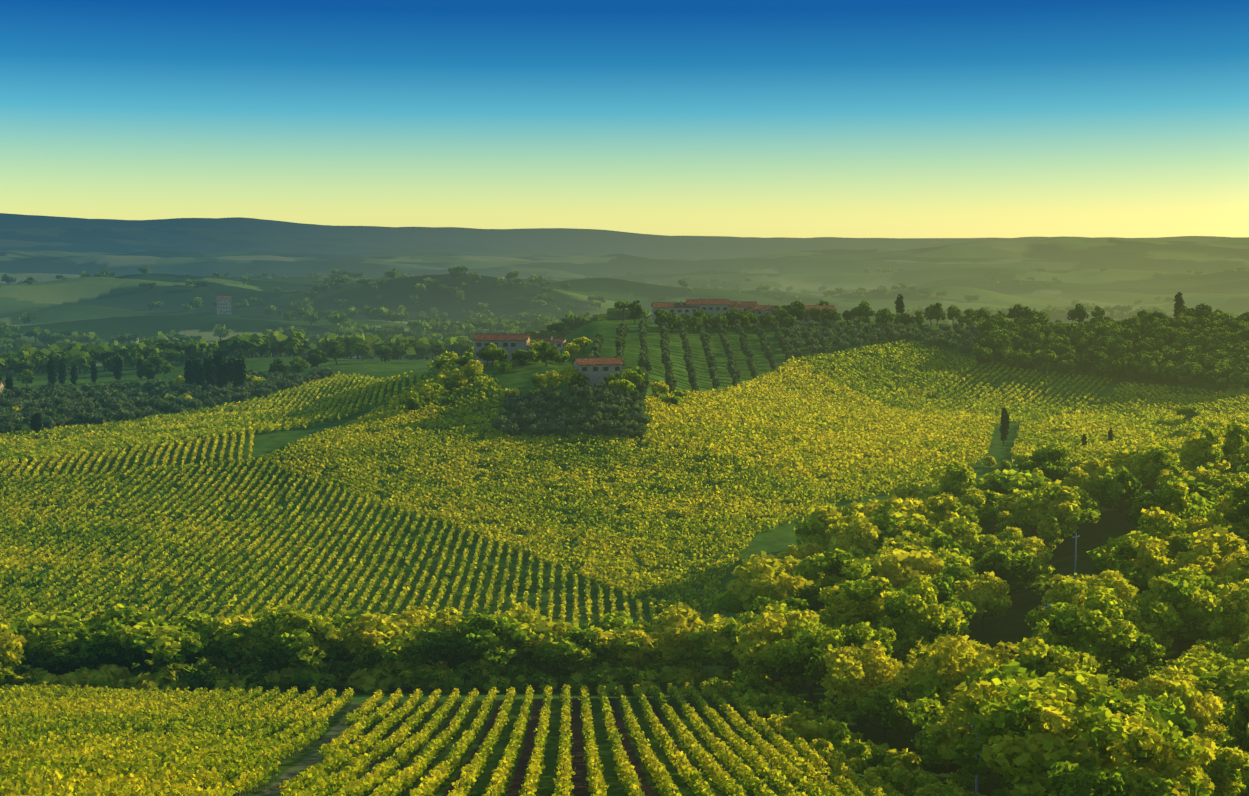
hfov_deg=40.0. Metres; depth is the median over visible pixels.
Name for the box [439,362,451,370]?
broad tree
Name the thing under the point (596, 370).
house
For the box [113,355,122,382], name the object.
cypress tree
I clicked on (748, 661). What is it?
tall tree
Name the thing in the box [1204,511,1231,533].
tall tree
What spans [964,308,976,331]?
tall tree
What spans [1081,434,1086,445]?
cypress tree
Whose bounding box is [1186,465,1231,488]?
broad tree
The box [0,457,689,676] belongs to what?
vineyard slope
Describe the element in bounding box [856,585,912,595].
broad tree
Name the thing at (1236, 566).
broad tree
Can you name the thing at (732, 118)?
sky
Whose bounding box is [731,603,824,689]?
broad tree
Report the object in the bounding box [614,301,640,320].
pine tree
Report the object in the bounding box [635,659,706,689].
bush
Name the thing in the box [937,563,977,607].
broad tree
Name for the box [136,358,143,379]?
cypress tree
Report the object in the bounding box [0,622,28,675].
broad tree
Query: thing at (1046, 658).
tall tree
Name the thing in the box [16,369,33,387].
broad tree
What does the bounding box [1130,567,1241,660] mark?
broad tree
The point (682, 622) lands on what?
broad tree
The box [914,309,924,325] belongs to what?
tall tree
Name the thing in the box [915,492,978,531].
tall tree
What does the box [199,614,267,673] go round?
broad tree
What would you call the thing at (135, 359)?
broad tree
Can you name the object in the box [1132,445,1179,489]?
tall tree
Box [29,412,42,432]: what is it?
cypress tree
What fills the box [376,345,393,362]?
broad tree
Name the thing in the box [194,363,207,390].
cypress tree
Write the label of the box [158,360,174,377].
broad tree
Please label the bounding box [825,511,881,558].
broad tree
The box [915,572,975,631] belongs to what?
broad tree
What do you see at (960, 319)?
tall tree
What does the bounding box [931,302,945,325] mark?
tall tree
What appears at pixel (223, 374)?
cypress tree
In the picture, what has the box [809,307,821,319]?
broad tree
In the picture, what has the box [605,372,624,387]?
broad tree
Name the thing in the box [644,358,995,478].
vineyard
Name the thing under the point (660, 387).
broad tree
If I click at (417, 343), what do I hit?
forest
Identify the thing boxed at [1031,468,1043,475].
tall tree
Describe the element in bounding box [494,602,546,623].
broad tree
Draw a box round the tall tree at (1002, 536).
[992,526,1021,556]
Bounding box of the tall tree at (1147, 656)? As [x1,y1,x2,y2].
[1110,634,1165,684]
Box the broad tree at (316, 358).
[302,348,328,368]
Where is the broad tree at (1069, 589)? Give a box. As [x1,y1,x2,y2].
[1025,569,1138,630]
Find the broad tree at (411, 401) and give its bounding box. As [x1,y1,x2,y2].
[399,391,426,413]
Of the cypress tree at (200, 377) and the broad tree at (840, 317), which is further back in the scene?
the broad tree at (840, 317)
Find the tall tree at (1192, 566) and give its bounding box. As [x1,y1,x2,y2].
[1158,564,1211,639]
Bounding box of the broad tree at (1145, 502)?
[1125,475,1219,526]
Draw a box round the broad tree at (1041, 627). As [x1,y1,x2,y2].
[1031,615,1111,661]
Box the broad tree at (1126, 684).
[1118,679,1140,689]
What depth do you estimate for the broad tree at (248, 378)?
812.66 m
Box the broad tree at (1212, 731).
[1193,721,1248,782]
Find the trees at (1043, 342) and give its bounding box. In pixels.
[972,309,1248,392]
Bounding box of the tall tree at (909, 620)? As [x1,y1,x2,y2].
[877,574,952,701]
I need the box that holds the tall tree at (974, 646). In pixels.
[943,635,1019,685]
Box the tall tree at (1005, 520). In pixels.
[994,511,1026,537]
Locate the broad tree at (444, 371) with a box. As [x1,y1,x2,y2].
[440,368,449,375]
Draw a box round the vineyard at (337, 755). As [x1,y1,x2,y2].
[279,681,914,795]
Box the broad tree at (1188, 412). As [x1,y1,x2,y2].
[1176,405,1200,420]
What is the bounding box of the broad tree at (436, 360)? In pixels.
[434,357,440,369]
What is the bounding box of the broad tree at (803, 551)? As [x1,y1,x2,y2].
[775,542,824,559]
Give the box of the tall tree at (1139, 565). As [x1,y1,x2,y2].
[1104,530,1169,594]
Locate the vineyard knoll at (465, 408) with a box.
[395,373,505,434]
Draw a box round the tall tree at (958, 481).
[930,460,975,505]
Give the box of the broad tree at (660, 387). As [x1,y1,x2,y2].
[648,381,668,398]
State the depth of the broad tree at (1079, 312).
864.53 m
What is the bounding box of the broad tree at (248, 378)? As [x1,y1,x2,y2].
[244,375,254,381]
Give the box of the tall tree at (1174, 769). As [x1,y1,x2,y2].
[1110,719,1216,795]
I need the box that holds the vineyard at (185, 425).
[0,370,426,465]
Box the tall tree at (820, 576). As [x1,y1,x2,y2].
[809,572,850,608]
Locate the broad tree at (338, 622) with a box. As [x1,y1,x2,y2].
[322,610,371,680]
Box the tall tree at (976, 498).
[954,487,998,534]
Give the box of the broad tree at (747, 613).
[736,606,823,626]
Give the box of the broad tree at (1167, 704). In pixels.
[1128,693,1195,773]
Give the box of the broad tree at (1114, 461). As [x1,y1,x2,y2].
[1079,448,1149,511]
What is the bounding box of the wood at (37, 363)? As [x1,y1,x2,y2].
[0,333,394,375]
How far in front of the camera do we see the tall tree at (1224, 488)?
371.99 m
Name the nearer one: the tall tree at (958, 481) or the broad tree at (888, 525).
the broad tree at (888, 525)
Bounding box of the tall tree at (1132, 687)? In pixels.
[1115,679,1139,696]
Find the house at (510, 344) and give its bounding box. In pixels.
[473,331,531,363]
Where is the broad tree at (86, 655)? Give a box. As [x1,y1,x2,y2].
[66,620,130,666]
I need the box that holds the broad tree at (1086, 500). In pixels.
[1068,486,1100,534]
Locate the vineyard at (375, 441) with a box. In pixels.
[261,395,982,622]
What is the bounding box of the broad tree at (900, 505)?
[864,495,932,521]
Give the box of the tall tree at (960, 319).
[957,315,964,326]
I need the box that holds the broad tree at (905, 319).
[900,312,914,325]
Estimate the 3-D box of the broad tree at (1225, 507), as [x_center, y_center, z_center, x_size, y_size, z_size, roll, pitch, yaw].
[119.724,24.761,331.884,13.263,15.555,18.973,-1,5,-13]
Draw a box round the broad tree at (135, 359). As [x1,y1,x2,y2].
[130,353,147,365]
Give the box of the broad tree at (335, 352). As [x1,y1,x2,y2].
[328,345,346,363]
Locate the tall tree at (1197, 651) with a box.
[1165,644,1237,684]
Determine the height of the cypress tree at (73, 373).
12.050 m
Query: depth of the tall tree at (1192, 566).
274.55 m
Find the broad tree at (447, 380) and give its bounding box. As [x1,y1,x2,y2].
[440,376,458,389]
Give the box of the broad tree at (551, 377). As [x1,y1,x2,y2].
[543,370,560,390]
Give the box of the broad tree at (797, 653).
[766,618,862,702]
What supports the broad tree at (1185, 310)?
on the terrain ground
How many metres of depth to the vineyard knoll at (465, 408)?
565.21 m
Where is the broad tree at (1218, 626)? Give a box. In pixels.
[1196,579,1248,644]
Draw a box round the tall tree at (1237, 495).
[1218,482,1248,545]
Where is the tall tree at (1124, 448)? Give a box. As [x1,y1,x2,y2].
[1110,447,1132,466]
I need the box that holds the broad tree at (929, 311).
[924,304,942,325]
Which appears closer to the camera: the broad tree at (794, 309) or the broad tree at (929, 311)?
the broad tree at (794, 309)
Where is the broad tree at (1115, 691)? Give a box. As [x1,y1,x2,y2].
[1082,684,1120,707]
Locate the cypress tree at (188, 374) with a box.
[183,360,193,383]
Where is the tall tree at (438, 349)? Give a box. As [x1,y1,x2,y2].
[432,343,444,356]
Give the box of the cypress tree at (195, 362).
[191,359,199,380]
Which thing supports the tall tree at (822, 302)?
on the terrain ground
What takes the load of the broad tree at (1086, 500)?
on the terrain ground
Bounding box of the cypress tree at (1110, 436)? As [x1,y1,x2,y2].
[1107,427,1113,440]
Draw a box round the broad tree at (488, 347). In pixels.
[480,343,500,365]
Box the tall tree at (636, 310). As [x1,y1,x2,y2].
[629,300,643,323]
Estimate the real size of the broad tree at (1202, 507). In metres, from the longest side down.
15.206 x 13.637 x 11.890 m
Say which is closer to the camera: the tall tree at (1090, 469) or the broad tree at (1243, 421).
the tall tree at (1090, 469)
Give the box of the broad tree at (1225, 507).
[1209,493,1245,544]
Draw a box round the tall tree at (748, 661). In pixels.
[741,623,752,666]
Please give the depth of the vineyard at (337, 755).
161.24 m
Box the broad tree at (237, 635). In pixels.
[214,604,342,667]
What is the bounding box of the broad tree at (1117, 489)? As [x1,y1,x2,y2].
[1088,466,1144,525]
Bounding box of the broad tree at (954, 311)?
[947,305,960,324]
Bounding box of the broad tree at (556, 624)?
[493,617,584,676]
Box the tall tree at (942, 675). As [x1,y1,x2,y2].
[895,634,999,773]
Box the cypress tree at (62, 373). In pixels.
[57,360,65,385]
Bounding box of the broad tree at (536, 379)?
[530,373,546,387]
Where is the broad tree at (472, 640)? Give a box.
[426,612,531,670]
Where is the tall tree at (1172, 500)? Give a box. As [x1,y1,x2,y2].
[1152,480,1200,528]
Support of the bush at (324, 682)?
on the terrain ground
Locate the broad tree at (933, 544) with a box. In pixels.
[890,529,970,556]
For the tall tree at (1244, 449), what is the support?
on the terrain ground
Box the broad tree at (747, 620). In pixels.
[739,611,754,664]
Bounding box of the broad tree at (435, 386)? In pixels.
[423,383,443,393]
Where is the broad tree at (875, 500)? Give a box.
[866,497,915,508]
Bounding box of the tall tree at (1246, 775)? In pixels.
[1244,723,1248,792]
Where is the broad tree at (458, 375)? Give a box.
[447,368,467,386]
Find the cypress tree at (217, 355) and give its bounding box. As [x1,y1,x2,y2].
[212,350,225,383]
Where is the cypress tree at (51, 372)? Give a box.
[45,357,57,384]
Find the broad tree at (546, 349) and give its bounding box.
[536,341,559,366]
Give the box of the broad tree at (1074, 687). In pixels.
[966,661,1197,795]
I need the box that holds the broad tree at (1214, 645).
[1188,637,1235,655]
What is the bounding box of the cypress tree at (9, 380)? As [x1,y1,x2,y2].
[5,375,13,398]
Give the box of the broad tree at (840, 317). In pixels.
[832,310,841,324]
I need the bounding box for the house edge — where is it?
[0,381,4,391]
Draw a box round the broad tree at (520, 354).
[512,349,531,367]
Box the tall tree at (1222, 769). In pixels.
[1195,736,1248,795]
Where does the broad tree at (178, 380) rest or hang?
on the terrain ground
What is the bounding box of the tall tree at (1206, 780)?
[1149,759,1214,793]
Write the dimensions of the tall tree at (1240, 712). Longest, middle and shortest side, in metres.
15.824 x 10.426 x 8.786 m
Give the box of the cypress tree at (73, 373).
[69,364,77,384]
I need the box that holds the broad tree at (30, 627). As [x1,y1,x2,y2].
[0,609,80,674]
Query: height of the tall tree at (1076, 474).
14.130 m
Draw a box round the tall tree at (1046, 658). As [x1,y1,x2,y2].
[1013,637,1096,688]
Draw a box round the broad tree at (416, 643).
[358,625,451,688]
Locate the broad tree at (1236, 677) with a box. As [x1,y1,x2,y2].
[1168,656,1248,728]
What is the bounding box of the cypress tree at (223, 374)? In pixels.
[217,356,229,387]
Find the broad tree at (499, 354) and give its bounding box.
[487,348,508,362]
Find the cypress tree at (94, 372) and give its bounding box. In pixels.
[89,362,97,383]
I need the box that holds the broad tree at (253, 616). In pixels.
[224,612,260,663]
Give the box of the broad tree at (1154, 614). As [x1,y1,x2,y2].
[1085,600,1183,663]
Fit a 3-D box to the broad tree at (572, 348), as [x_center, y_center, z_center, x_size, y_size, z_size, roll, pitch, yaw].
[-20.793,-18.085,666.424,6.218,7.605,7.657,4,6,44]
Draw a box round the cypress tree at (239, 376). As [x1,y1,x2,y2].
[232,354,246,386]
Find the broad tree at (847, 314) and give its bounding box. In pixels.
[842,310,855,322]
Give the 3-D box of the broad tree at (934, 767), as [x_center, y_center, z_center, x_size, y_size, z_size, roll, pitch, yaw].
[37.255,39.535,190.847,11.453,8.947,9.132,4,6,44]
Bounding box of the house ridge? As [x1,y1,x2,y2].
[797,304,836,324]
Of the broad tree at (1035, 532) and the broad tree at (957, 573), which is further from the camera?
the broad tree at (1035, 532)
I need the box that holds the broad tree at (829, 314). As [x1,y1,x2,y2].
[820,307,838,320]
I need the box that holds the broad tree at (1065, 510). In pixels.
[1012,479,1100,556]
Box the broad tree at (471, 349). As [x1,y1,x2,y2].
[466,347,473,355]
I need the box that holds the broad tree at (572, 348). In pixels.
[562,342,579,359]
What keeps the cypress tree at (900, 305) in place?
on the terrain ground
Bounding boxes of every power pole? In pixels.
[971,725,978,793]
[1072,534,1079,578]
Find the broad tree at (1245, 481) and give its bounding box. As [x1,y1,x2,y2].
[1241,476,1248,486]
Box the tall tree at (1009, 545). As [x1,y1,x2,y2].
[995,541,1019,578]
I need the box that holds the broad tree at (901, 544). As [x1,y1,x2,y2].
[863,535,916,586]
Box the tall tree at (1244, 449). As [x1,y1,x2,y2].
[1236,444,1248,473]
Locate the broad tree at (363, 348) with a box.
[351,341,370,360]
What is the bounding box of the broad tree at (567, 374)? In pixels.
[558,364,579,391]
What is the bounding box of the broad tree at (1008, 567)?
[973,547,1054,595]
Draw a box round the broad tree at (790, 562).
[754,555,821,576]
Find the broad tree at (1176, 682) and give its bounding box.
[1124,665,1237,735]
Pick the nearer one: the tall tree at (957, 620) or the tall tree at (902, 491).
the tall tree at (957, 620)
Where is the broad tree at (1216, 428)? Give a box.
[1213,425,1223,447]
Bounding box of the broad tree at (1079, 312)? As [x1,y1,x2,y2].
[1067,303,1088,323]
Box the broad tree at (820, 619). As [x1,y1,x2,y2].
[808,611,830,625]
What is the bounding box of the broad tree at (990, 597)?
[953,571,1011,632]
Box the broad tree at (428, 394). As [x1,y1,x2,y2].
[418,384,441,406]
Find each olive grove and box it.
[0,367,333,433]
[781,319,986,357]
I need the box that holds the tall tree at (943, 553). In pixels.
[935,548,960,569]
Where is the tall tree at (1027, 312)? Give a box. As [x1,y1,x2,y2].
[1022,306,1031,318]
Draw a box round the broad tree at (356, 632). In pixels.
[325,612,416,670]
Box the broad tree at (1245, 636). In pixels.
[1238,622,1248,643]
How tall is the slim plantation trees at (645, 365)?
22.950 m
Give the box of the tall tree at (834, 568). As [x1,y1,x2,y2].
[792,548,871,613]
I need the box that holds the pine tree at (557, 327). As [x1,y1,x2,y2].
[547,323,564,337]
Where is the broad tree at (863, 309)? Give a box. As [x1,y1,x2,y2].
[851,300,874,323]
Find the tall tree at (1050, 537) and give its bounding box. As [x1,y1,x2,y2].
[1036,516,1062,563]
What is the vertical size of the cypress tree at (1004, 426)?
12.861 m
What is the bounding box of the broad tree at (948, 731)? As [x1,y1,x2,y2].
[904,696,990,793]
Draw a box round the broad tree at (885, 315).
[875,308,896,323]
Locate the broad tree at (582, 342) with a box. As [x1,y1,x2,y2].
[572,336,591,353]
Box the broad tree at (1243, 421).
[1227,416,1248,428]
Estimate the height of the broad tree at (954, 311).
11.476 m
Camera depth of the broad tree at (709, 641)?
258.49 m
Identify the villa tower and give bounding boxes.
[216,296,230,314]
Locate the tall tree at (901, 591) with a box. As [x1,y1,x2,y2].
[884,590,933,641]
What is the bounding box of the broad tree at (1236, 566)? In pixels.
[1212,549,1248,594]
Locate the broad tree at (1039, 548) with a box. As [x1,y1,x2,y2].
[999,530,1053,574]
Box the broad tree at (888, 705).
[851,683,910,743]
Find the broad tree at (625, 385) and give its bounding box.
[608,379,635,391]
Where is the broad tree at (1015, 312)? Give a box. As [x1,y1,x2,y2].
[1007,304,1024,318]
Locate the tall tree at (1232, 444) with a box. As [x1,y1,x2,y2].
[1215,421,1248,474]
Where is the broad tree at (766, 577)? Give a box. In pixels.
[710,551,818,618]
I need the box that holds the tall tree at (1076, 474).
[1061,466,1092,493]
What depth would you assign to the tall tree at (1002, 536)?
351.21 m
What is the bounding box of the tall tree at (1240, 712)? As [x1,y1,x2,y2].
[1213,681,1248,770]
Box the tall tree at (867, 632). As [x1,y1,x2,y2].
[844,621,896,696]
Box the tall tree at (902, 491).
[889,481,932,508]
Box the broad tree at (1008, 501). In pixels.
[996,488,1036,537]
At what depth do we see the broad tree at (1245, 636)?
241.51 m
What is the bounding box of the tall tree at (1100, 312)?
[1091,305,1104,318]
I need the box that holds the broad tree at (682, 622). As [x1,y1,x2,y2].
[652,602,715,664]
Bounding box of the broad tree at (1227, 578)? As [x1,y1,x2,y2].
[1210,575,1248,642]
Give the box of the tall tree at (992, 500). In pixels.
[980,490,1006,534]
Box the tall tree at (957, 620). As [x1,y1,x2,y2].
[912,600,970,664]
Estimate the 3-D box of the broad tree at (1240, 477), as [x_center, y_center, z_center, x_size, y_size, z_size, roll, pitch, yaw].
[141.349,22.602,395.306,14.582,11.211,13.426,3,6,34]
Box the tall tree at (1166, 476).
[1155,465,1187,494]
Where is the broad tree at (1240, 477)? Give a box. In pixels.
[1209,472,1248,490]
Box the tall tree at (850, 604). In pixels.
[817,576,897,684]
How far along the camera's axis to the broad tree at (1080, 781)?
149.42 m
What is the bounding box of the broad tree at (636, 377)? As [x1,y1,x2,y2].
[623,367,646,390]
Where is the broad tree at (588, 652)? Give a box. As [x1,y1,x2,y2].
[527,625,607,675]
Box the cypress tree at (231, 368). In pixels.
[226,357,235,381]
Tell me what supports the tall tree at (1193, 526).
on the terrain ground
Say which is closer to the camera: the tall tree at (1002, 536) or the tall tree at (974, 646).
the tall tree at (974, 646)
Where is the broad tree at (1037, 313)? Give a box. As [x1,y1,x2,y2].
[1031,309,1050,317]
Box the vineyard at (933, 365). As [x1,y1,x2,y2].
[792,339,981,406]
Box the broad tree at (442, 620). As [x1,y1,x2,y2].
[421,607,467,661]
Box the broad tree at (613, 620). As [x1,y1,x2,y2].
[580,611,633,631]
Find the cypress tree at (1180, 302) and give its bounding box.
[1173,292,1184,316]
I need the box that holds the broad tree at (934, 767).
[920,711,994,785]
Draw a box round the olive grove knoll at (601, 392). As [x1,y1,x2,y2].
[491,380,649,439]
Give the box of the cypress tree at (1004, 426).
[999,407,1009,444]
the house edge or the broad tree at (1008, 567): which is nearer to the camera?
the broad tree at (1008, 567)
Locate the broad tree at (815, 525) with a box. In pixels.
[794,504,858,552]
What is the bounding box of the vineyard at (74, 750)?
[0,682,354,795]
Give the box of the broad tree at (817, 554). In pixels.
[796,553,824,564]
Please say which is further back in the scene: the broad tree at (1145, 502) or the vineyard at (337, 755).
the broad tree at (1145, 502)
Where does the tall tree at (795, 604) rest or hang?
on the terrain ground
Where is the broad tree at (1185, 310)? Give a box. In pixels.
[1175,306,1196,317]
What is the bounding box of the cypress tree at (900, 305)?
[894,294,904,313]
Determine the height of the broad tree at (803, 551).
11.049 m
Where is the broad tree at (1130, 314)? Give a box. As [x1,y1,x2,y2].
[1128,312,1136,317]
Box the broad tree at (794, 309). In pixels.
[785,300,805,322]
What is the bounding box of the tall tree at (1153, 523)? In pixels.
[1136,506,1192,562]
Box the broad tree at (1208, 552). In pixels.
[1165,525,1248,576]
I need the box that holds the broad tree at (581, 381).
[571,372,588,387]
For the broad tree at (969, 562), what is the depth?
319.63 m
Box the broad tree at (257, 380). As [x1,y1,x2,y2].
[252,376,264,384]
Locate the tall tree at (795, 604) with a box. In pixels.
[750,596,809,682]
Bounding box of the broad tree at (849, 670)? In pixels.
[802,640,903,729]
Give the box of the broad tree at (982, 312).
[971,308,990,322]
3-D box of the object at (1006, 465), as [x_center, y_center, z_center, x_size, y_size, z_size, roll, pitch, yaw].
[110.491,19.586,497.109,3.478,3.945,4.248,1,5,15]
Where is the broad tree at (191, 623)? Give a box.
[147,611,229,665]
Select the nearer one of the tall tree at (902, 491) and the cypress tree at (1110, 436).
the tall tree at (902, 491)
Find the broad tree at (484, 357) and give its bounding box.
[478,347,494,365]
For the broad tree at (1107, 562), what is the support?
on the terrain ground
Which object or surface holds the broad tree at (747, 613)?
on the terrain ground
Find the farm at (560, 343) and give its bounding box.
[535,336,567,351]
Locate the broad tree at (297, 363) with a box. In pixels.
[289,356,309,373]
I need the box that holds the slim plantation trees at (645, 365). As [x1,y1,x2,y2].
[585,318,800,398]
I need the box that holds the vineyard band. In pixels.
[0,430,254,476]
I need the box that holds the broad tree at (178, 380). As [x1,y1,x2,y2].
[172,376,184,384]
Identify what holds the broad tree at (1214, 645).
on the terrain ground
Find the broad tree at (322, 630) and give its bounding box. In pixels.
[245,610,347,688]
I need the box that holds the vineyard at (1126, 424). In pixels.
[1010,382,1248,464]
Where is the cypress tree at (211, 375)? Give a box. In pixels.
[205,356,217,385]
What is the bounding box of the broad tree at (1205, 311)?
[1188,302,1212,317]
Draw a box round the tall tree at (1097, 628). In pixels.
[1036,586,1144,688]
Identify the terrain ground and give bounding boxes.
[0,213,1248,795]
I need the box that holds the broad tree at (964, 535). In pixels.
[935,513,999,561]
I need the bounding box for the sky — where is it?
[0,0,1248,237]
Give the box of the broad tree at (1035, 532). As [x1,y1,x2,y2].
[1027,488,1040,536]
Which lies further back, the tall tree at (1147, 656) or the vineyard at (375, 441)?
the vineyard at (375, 441)
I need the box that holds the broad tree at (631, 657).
[606,620,680,669]
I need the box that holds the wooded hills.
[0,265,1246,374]
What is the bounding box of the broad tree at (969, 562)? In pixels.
[938,546,976,580]
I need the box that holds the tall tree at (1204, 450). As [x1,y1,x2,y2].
[1181,427,1230,470]
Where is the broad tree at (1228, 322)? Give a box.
[1217,315,1230,326]
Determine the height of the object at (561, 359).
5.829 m
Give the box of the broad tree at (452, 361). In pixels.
[449,357,456,365]
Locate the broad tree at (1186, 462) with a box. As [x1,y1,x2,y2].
[1127,438,1200,504]
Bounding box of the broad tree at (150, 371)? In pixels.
[137,362,161,379]
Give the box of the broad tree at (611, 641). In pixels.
[575,625,663,668]
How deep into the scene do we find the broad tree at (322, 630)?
252.23 m
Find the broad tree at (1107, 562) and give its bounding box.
[1086,535,1175,587]
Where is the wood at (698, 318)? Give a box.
[654,308,795,333]
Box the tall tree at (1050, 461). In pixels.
[1017,442,1071,487]
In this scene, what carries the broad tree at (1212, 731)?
on the terrain ground
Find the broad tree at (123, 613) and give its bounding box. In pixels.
[79,604,174,669]
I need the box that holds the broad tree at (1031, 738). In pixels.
[950,676,1153,795]
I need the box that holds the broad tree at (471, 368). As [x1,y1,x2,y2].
[460,360,483,382]
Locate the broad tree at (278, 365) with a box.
[268,357,289,372]
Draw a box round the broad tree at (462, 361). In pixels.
[455,356,475,368]
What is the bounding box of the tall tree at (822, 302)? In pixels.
[818,300,829,304]
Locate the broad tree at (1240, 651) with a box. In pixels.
[1216,638,1248,666]
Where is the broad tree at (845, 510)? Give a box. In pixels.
[836,500,874,517]
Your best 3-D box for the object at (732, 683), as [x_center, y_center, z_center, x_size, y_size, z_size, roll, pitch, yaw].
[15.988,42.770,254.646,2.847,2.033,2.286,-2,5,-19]
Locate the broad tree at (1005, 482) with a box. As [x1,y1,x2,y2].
[975,469,1053,497]
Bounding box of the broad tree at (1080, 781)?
[1024,760,1146,795]
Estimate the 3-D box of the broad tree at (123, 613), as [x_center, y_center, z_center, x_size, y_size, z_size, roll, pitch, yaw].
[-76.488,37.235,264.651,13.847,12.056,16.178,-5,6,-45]
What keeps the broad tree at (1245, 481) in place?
on the terrain ground
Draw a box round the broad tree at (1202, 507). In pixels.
[1181,492,1212,522]
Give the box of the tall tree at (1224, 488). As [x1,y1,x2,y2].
[1216,481,1241,500]
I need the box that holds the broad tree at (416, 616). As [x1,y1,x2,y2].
[387,605,432,630]
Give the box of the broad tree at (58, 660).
[23,622,100,672]
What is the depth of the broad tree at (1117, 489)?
394.24 m
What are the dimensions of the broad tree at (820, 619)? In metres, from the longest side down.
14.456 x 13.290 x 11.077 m
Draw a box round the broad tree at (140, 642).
[94,618,203,675]
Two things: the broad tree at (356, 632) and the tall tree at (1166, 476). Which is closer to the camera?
the broad tree at (356, 632)
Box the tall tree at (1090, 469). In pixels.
[1078,462,1098,500]
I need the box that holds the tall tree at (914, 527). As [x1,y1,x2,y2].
[892,518,939,542]
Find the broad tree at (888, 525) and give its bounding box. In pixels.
[854,508,936,546]
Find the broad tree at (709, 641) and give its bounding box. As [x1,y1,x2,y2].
[680,614,746,669]
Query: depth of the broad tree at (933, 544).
327.09 m
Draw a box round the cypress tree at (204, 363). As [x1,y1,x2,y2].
[203,357,212,375]
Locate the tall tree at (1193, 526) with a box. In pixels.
[1175,515,1211,535]
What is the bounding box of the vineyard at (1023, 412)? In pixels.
[894,361,1112,423]
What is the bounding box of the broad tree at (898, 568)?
[851,548,945,590]

